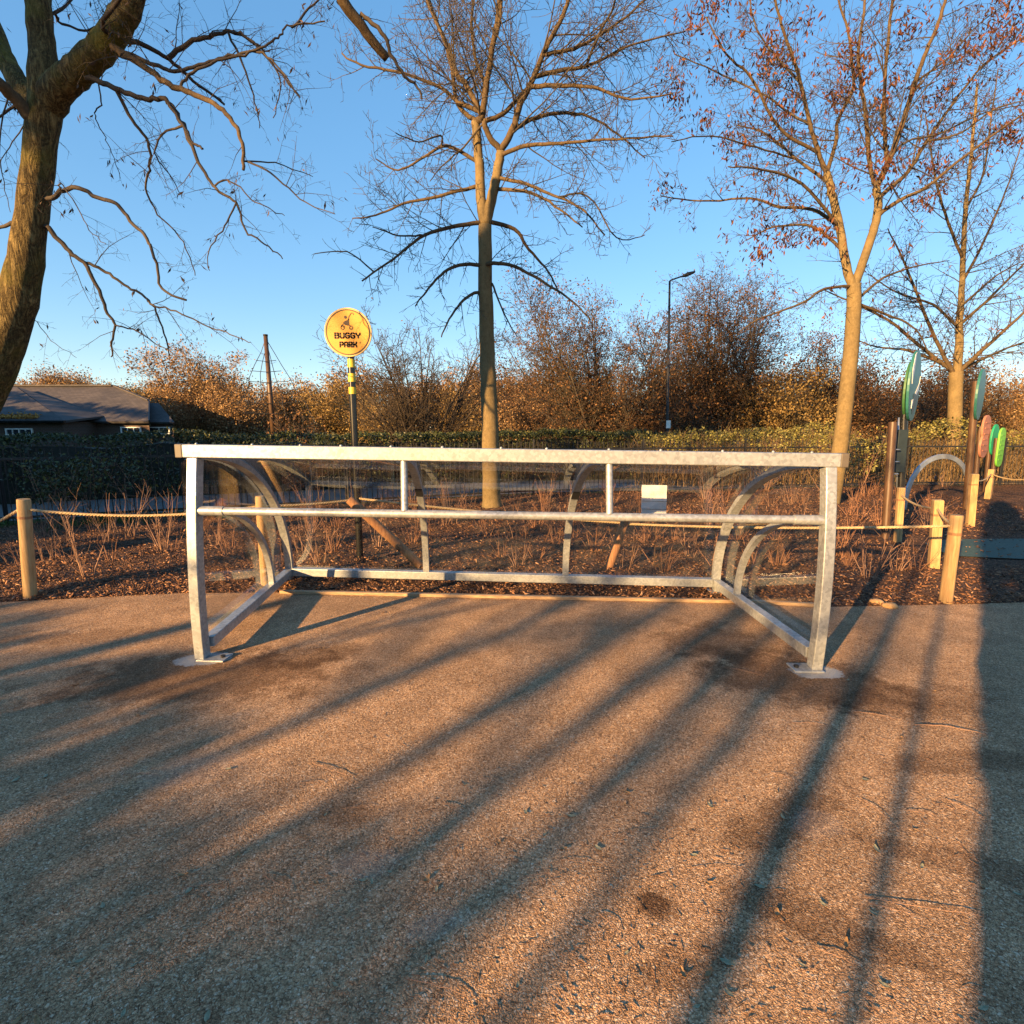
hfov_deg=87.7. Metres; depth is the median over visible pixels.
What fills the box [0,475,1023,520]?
path
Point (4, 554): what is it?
bare shrub
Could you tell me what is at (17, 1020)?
fallen leaf
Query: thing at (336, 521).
bare shrub
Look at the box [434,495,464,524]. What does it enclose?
bare shrub
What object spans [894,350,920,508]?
play panel post
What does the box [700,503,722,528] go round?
bare shrub
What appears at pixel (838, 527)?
rope
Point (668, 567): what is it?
bare shrub
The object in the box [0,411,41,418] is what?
gutter leaves
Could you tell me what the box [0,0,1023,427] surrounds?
sky
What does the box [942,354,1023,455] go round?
brown tree
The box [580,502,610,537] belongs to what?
bare shrub
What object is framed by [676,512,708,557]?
bare shrub
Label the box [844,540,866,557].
bare shrub
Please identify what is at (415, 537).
bare shrub
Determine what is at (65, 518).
bare shrub
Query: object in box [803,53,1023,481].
bare tree
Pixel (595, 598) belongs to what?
path edging
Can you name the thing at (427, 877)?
fallen leaf
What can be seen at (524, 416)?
brown tree
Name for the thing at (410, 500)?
bare shrub
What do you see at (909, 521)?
bare shrub
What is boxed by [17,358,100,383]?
orange tree
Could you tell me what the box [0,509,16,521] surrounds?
rope
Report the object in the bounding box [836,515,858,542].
bare shrub
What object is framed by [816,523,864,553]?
bare shrub
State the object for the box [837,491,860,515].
bare shrub
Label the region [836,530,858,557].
bare shrub
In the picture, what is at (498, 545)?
bare shrub
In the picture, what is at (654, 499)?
notice card
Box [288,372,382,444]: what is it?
golden tree
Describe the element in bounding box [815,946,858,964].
fallen twig
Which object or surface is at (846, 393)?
bare tree
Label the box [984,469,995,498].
rope fence post
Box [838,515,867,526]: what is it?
bare shrub
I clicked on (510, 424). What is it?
brown tree
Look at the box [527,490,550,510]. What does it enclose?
bare shrub
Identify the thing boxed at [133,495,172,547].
bare shrub
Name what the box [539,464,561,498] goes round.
bare shrub
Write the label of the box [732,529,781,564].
bare shrub
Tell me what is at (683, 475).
hedge
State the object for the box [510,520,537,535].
bare shrub
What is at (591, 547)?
bare shrub
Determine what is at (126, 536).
bare shrub
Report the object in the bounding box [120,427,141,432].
window
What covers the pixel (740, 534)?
bare shrub
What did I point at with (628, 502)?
bare shrub
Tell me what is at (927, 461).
steel arch
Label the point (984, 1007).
fallen leaf
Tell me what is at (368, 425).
golden tree
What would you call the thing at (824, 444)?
bush
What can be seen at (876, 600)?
stone
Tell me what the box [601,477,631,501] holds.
bare shrub
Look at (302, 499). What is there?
bare shrub
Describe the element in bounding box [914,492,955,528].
bare shrub
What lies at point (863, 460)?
bush
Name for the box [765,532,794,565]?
bare shrub
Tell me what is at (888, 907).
fallen twig
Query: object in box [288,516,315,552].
bare shrub
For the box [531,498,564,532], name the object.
bare shrub
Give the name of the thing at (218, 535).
bare shrub
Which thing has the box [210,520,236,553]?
bare shrub
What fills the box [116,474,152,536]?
bare shrub
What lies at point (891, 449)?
timber post
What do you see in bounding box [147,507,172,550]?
bare shrub
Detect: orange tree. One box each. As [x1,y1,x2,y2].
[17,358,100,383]
[118,332,260,444]
[144,380,224,443]
[190,372,285,444]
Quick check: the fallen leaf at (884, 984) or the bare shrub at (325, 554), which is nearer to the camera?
the fallen leaf at (884, 984)
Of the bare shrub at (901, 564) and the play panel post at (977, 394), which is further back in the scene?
the play panel post at (977, 394)
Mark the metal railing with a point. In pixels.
(150, 456)
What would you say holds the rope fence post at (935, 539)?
on the mulch bed
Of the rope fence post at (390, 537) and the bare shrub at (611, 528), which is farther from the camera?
the bare shrub at (611, 528)
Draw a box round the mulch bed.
[0,484,1023,606]
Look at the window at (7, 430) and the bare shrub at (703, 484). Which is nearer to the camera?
the bare shrub at (703, 484)
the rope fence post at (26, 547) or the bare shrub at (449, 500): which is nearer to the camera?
the rope fence post at (26, 547)
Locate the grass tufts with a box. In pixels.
[0,504,290,531]
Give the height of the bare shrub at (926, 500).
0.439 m
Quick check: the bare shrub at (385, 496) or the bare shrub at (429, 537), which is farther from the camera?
the bare shrub at (385, 496)
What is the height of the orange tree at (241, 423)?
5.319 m
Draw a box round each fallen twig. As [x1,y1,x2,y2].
[407,978,470,1000]
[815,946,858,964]
[864,896,1021,924]
[869,903,912,915]
[914,724,987,734]
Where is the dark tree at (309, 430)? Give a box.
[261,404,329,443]
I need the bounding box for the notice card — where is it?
[641,485,666,569]
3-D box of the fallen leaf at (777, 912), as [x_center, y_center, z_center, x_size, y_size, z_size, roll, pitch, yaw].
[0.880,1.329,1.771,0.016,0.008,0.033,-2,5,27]
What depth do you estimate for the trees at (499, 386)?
39.73 m
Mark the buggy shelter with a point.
(196, 455)
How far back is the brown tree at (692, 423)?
20.28 m
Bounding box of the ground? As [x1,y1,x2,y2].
[0,428,1023,522]
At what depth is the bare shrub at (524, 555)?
5.99 m
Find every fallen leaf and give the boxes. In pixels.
[11,1014,21,1023]
[120,1008,125,1017]
[204,1010,210,1021]
[423,874,429,881]
[680,966,685,977]
[705,966,711,976]
[719,957,735,964]
[724,988,733,996]
[754,884,765,887]
[774,907,779,915]
[844,936,848,947]
[878,980,889,987]
[978,1005,988,1010]
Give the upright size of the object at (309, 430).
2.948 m
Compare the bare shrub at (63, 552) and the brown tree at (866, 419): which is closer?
the bare shrub at (63, 552)
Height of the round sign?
2.903 m
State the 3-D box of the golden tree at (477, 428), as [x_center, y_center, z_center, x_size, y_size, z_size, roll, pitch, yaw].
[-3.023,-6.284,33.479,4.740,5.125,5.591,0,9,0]
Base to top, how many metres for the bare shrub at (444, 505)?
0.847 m
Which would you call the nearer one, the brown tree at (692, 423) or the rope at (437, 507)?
the rope at (437, 507)
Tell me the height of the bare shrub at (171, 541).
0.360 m
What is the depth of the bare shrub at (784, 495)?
11.20 m
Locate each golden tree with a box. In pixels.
[80,377,169,439]
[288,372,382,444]
[341,389,430,443]
[430,381,497,441]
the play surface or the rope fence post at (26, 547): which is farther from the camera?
the play surface
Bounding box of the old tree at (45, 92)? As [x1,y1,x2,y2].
[0,0,430,412]
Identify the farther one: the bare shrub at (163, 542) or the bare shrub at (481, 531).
the bare shrub at (481, 531)
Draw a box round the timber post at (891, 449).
[881,422,899,538]
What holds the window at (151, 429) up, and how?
in the park lodge
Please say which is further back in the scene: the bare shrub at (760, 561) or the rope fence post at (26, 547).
the bare shrub at (760, 561)
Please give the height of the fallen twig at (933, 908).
0.008 m
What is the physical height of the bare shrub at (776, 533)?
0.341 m
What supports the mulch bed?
on the ground
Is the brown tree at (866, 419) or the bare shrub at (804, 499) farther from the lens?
the brown tree at (866, 419)
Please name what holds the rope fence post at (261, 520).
on the mulch bed
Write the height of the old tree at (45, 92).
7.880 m
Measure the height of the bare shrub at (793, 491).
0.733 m
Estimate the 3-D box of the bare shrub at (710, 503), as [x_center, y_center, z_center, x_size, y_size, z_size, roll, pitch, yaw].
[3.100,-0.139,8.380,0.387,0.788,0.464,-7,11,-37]
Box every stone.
[869,598,884,604]
[882,602,898,608]
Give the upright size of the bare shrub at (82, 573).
0.941 m
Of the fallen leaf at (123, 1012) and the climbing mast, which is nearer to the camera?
the fallen leaf at (123, 1012)
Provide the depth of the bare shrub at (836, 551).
6.58 m
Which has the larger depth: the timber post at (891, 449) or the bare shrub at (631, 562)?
the timber post at (891, 449)
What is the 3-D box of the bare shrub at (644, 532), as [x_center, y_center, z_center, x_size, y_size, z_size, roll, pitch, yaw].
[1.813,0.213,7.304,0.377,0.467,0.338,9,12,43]
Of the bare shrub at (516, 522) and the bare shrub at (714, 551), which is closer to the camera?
the bare shrub at (714, 551)
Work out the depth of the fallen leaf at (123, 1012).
1.47 m
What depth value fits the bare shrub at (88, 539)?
6.84 m
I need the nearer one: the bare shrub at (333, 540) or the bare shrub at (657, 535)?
the bare shrub at (333, 540)
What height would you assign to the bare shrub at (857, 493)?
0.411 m
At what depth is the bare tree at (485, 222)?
9.45 m
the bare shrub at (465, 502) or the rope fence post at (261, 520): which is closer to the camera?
the rope fence post at (261, 520)
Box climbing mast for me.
[217,334,332,444]
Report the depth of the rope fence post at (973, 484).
8.62 m
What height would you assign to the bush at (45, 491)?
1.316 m
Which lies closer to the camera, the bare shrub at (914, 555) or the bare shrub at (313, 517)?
the bare shrub at (914, 555)
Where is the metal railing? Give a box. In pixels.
[0,438,1023,522]
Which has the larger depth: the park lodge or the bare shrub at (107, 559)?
the park lodge
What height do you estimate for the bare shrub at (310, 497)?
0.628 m
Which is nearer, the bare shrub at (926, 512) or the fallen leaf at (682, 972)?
the fallen leaf at (682, 972)
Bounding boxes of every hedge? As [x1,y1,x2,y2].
[0,426,410,503]
[392,426,719,485]
[622,416,1023,486]
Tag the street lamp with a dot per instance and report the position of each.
(668, 421)
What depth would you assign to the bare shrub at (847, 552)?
6.26 m
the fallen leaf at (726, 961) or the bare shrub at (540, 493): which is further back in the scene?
the bare shrub at (540, 493)
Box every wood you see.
[21,351,554,433]
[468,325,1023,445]
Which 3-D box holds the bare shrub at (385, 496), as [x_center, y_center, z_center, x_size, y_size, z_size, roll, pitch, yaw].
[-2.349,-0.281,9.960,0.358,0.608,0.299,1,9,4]
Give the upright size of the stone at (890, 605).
0.061 m
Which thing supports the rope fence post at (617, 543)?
on the mulch bed
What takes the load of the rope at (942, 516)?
attached to the rope fence post at (950, 562)
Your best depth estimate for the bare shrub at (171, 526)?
7.89 m
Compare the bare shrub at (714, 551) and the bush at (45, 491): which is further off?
the bush at (45, 491)
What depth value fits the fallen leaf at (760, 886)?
1.88 m
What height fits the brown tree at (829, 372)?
6.874 m
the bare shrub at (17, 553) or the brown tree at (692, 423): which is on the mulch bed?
the bare shrub at (17, 553)
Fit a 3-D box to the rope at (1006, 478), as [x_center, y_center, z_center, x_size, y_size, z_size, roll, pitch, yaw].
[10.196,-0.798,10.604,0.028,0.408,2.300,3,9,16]
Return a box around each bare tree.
[310,297,522,445]
[312,0,701,507]
[639,0,1023,503]
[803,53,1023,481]
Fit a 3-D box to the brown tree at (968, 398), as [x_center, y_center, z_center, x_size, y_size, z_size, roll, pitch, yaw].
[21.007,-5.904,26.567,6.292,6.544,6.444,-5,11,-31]
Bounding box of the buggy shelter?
[174,443,849,672]
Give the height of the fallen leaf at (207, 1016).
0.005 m
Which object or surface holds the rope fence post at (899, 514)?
on the mulch bed
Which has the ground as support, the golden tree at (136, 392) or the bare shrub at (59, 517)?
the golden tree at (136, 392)
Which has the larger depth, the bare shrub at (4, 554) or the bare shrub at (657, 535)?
the bare shrub at (657, 535)
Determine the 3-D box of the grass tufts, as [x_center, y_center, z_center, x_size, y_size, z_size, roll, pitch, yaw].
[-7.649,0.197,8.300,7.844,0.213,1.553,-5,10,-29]
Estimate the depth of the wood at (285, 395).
63.98 m
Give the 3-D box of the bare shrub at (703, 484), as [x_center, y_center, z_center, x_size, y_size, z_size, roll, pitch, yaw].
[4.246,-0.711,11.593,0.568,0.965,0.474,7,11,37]
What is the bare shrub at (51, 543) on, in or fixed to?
on the mulch bed
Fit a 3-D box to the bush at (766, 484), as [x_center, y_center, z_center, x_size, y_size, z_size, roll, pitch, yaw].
[6.268,-1.256,13.150,1.537,1.552,1.321,0,9,0]
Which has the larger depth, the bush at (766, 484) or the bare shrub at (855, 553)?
the bush at (766, 484)
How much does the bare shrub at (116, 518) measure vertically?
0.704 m
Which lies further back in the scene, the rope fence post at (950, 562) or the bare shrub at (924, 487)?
the bare shrub at (924, 487)
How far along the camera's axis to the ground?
14.78 m
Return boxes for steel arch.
[904,454,964,509]
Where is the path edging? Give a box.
[280,590,813,606]
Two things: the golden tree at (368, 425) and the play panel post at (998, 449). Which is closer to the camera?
the play panel post at (998, 449)
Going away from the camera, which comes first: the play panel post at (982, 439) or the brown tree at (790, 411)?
the play panel post at (982, 439)
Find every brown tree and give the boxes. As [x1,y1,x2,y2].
[476,255,724,441]
[498,374,562,440]
[501,384,584,440]
[606,363,739,442]
[608,245,844,451]
[719,351,855,451]
[775,314,896,449]
[809,341,987,460]
[874,335,1023,458]
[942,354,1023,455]
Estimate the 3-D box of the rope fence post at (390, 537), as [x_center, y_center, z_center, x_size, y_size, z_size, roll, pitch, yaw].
[-1.369,0.274,5.956,0.891,0.930,0.104,-2,9,-12]
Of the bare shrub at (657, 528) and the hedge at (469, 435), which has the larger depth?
the hedge at (469, 435)
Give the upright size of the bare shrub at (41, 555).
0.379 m
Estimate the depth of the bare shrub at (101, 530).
7.33 m
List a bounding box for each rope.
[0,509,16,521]
[29,506,255,516]
[265,499,347,506]
[359,498,619,523]
[628,523,950,528]
[901,495,930,508]
[936,508,948,523]
[992,474,1023,479]
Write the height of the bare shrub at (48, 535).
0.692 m
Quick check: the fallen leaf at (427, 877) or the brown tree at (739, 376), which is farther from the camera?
the brown tree at (739, 376)
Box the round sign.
[324,308,371,558]
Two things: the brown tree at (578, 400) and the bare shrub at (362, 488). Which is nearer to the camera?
the bare shrub at (362, 488)
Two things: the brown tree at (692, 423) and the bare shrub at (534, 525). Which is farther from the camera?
the brown tree at (692, 423)
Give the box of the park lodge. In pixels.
[0,384,174,447]
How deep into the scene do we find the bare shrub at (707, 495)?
11.08 m
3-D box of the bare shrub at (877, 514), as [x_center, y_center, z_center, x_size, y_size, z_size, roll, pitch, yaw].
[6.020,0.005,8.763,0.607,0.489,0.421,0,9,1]
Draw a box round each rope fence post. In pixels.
[16,498,37,598]
[255,495,267,585]
[346,496,422,567]
[604,521,629,569]
[893,487,905,541]
[927,499,943,568]
[938,514,963,603]
[965,474,978,526]
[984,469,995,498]
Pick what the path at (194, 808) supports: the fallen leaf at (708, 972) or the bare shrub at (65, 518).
the fallen leaf at (708, 972)
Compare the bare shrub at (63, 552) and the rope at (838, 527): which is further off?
the bare shrub at (63, 552)
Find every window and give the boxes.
[5,428,33,438]
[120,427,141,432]
[149,427,170,433]
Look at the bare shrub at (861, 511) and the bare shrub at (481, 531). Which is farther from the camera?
the bare shrub at (861, 511)
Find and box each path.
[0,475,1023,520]
[0,592,1023,1023]
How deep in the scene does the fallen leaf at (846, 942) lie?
1.67 m
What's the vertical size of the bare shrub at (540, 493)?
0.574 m
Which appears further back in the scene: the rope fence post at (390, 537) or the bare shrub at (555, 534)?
the bare shrub at (555, 534)
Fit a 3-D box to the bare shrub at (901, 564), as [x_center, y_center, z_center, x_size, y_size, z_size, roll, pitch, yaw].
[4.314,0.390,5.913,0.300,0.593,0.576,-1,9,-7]
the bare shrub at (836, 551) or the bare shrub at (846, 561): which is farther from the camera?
the bare shrub at (836, 551)
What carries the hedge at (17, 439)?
on the ground
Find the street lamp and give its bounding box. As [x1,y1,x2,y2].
[665,271,694,432]
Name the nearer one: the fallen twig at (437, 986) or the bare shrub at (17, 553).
the fallen twig at (437, 986)
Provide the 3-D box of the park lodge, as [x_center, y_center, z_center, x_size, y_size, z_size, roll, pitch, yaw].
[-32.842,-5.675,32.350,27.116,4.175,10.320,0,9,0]
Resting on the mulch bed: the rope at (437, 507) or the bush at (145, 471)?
the bush at (145, 471)
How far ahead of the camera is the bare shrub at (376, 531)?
7.01 m
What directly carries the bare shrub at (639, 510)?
on the mulch bed
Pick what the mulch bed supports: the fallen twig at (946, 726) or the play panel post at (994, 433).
the play panel post at (994, 433)
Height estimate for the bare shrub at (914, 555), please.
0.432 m
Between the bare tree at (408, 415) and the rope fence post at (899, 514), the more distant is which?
the bare tree at (408, 415)
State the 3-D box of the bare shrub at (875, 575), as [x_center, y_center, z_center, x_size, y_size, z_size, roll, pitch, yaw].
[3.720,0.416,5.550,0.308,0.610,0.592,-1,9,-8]
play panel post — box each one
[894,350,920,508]
[962,369,985,508]
[973,415,990,473]
[982,424,998,491]
[991,428,1005,494]
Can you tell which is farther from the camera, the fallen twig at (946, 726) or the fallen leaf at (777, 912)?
the fallen twig at (946, 726)
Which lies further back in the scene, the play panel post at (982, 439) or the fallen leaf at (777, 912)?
the play panel post at (982, 439)
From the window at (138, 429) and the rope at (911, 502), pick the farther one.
the window at (138, 429)
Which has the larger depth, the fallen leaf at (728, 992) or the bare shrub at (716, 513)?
the bare shrub at (716, 513)
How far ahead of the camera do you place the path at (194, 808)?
2.24 m
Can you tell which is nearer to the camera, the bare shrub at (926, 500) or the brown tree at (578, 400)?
the bare shrub at (926, 500)
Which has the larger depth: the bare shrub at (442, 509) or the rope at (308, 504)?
the bare shrub at (442, 509)
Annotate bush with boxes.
[0,446,106,527]
[24,435,138,521]
[76,431,185,513]
[255,423,304,443]
[732,429,798,490]
[795,417,857,489]
[845,424,895,493]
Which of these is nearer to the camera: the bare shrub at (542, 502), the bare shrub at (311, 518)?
the bare shrub at (311, 518)
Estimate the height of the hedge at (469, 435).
1.636 m
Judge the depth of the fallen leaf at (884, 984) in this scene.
1.54 m
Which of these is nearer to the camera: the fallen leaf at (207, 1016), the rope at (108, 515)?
the fallen leaf at (207, 1016)
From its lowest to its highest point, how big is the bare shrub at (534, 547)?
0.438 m
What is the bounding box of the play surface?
[925,539,1023,558]
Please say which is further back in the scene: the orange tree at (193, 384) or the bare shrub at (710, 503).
the orange tree at (193, 384)
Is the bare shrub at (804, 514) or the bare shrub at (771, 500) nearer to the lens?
the bare shrub at (804, 514)
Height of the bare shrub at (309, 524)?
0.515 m
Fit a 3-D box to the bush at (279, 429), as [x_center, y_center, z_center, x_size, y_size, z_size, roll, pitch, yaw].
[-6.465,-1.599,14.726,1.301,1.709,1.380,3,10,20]
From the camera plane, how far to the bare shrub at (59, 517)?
8.08 m
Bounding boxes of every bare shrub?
[0,529,18,563]
[3,541,38,565]
[33,507,63,554]
[34,534,51,563]
[35,524,62,558]
[40,495,110,578]
[42,486,84,541]
[42,493,83,531]
[54,539,79,560]
[65,520,108,551]
[86,496,123,539]
[87,507,113,541]
[95,536,119,561]
[106,494,143,539]
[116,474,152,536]
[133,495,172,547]
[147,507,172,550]
[148,482,185,533]
[157,525,185,550]
[203,503,225,544]
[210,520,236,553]
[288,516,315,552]
[293,518,343,562]
[294,485,319,507]
[295,482,322,516]
[301,498,317,528]
[302,505,330,532]
[306,501,319,523]
[320,517,352,549]
[330,507,350,526]
[345,476,372,497]
[361,495,387,546]
[377,482,393,508]
[401,519,420,544]
[407,518,440,538]
[408,473,416,502]
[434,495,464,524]
[435,475,462,522]
[436,474,463,523]
[458,483,476,519]
[475,506,493,535]
[488,532,508,557]
[502,481,535,539]
[502,526,535,566]
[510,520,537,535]
[521,527,550,558]
[525,509,544,527]
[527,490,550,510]
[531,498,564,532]
[533,478,555,499]
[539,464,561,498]
[546,520,562,544]
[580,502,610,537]
[580,526,611,551]
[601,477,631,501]
[604,504,615,531]
[604,526,644,570]
[613,485,637,512]
[627,498,640,512]
[630,522,661,542]
[632,502,674,534]
[635,528,688,571]
[639,504,680,538]
[664,522,683,539]
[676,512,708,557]
[693,534,726,565]
[695,481,721,524]
[696,465,717,498]
[697,482,716,502]
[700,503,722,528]
[713,483,739,502]
[729,523,753,539]
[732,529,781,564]
[760,525,787,539]
[761,487,782,506]
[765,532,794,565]
[780,481,795,502]
[786,471,805,503]
[796,487,810,502]
[798,493,818,534]
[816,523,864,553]
[835,530,853,555]
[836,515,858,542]
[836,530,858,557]
[836,538,857,562]
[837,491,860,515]
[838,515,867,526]
[841,547,857,566]
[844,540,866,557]
[845,524,897,580]
[846,483,863,500]
[847,542,862,560]
[855,498,874,520]
[866,498,905,524]
[878,523,925,570]
[891,502,923,525]
[897,534,943,570]
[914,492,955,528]
[920,493,939,506]
[922,479,930,491]
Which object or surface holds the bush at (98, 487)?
on the mulch bed
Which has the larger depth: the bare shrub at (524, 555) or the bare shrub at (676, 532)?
the bare shrub at (676, 532)
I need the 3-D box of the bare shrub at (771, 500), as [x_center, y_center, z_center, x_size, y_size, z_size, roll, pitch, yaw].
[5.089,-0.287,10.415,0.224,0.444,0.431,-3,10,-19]
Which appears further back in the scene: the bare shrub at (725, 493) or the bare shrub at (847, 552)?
the bare shrub at (725, 493)
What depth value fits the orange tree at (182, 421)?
35.87 m
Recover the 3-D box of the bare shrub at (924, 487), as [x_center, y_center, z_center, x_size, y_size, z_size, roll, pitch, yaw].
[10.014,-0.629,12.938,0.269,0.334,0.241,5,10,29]

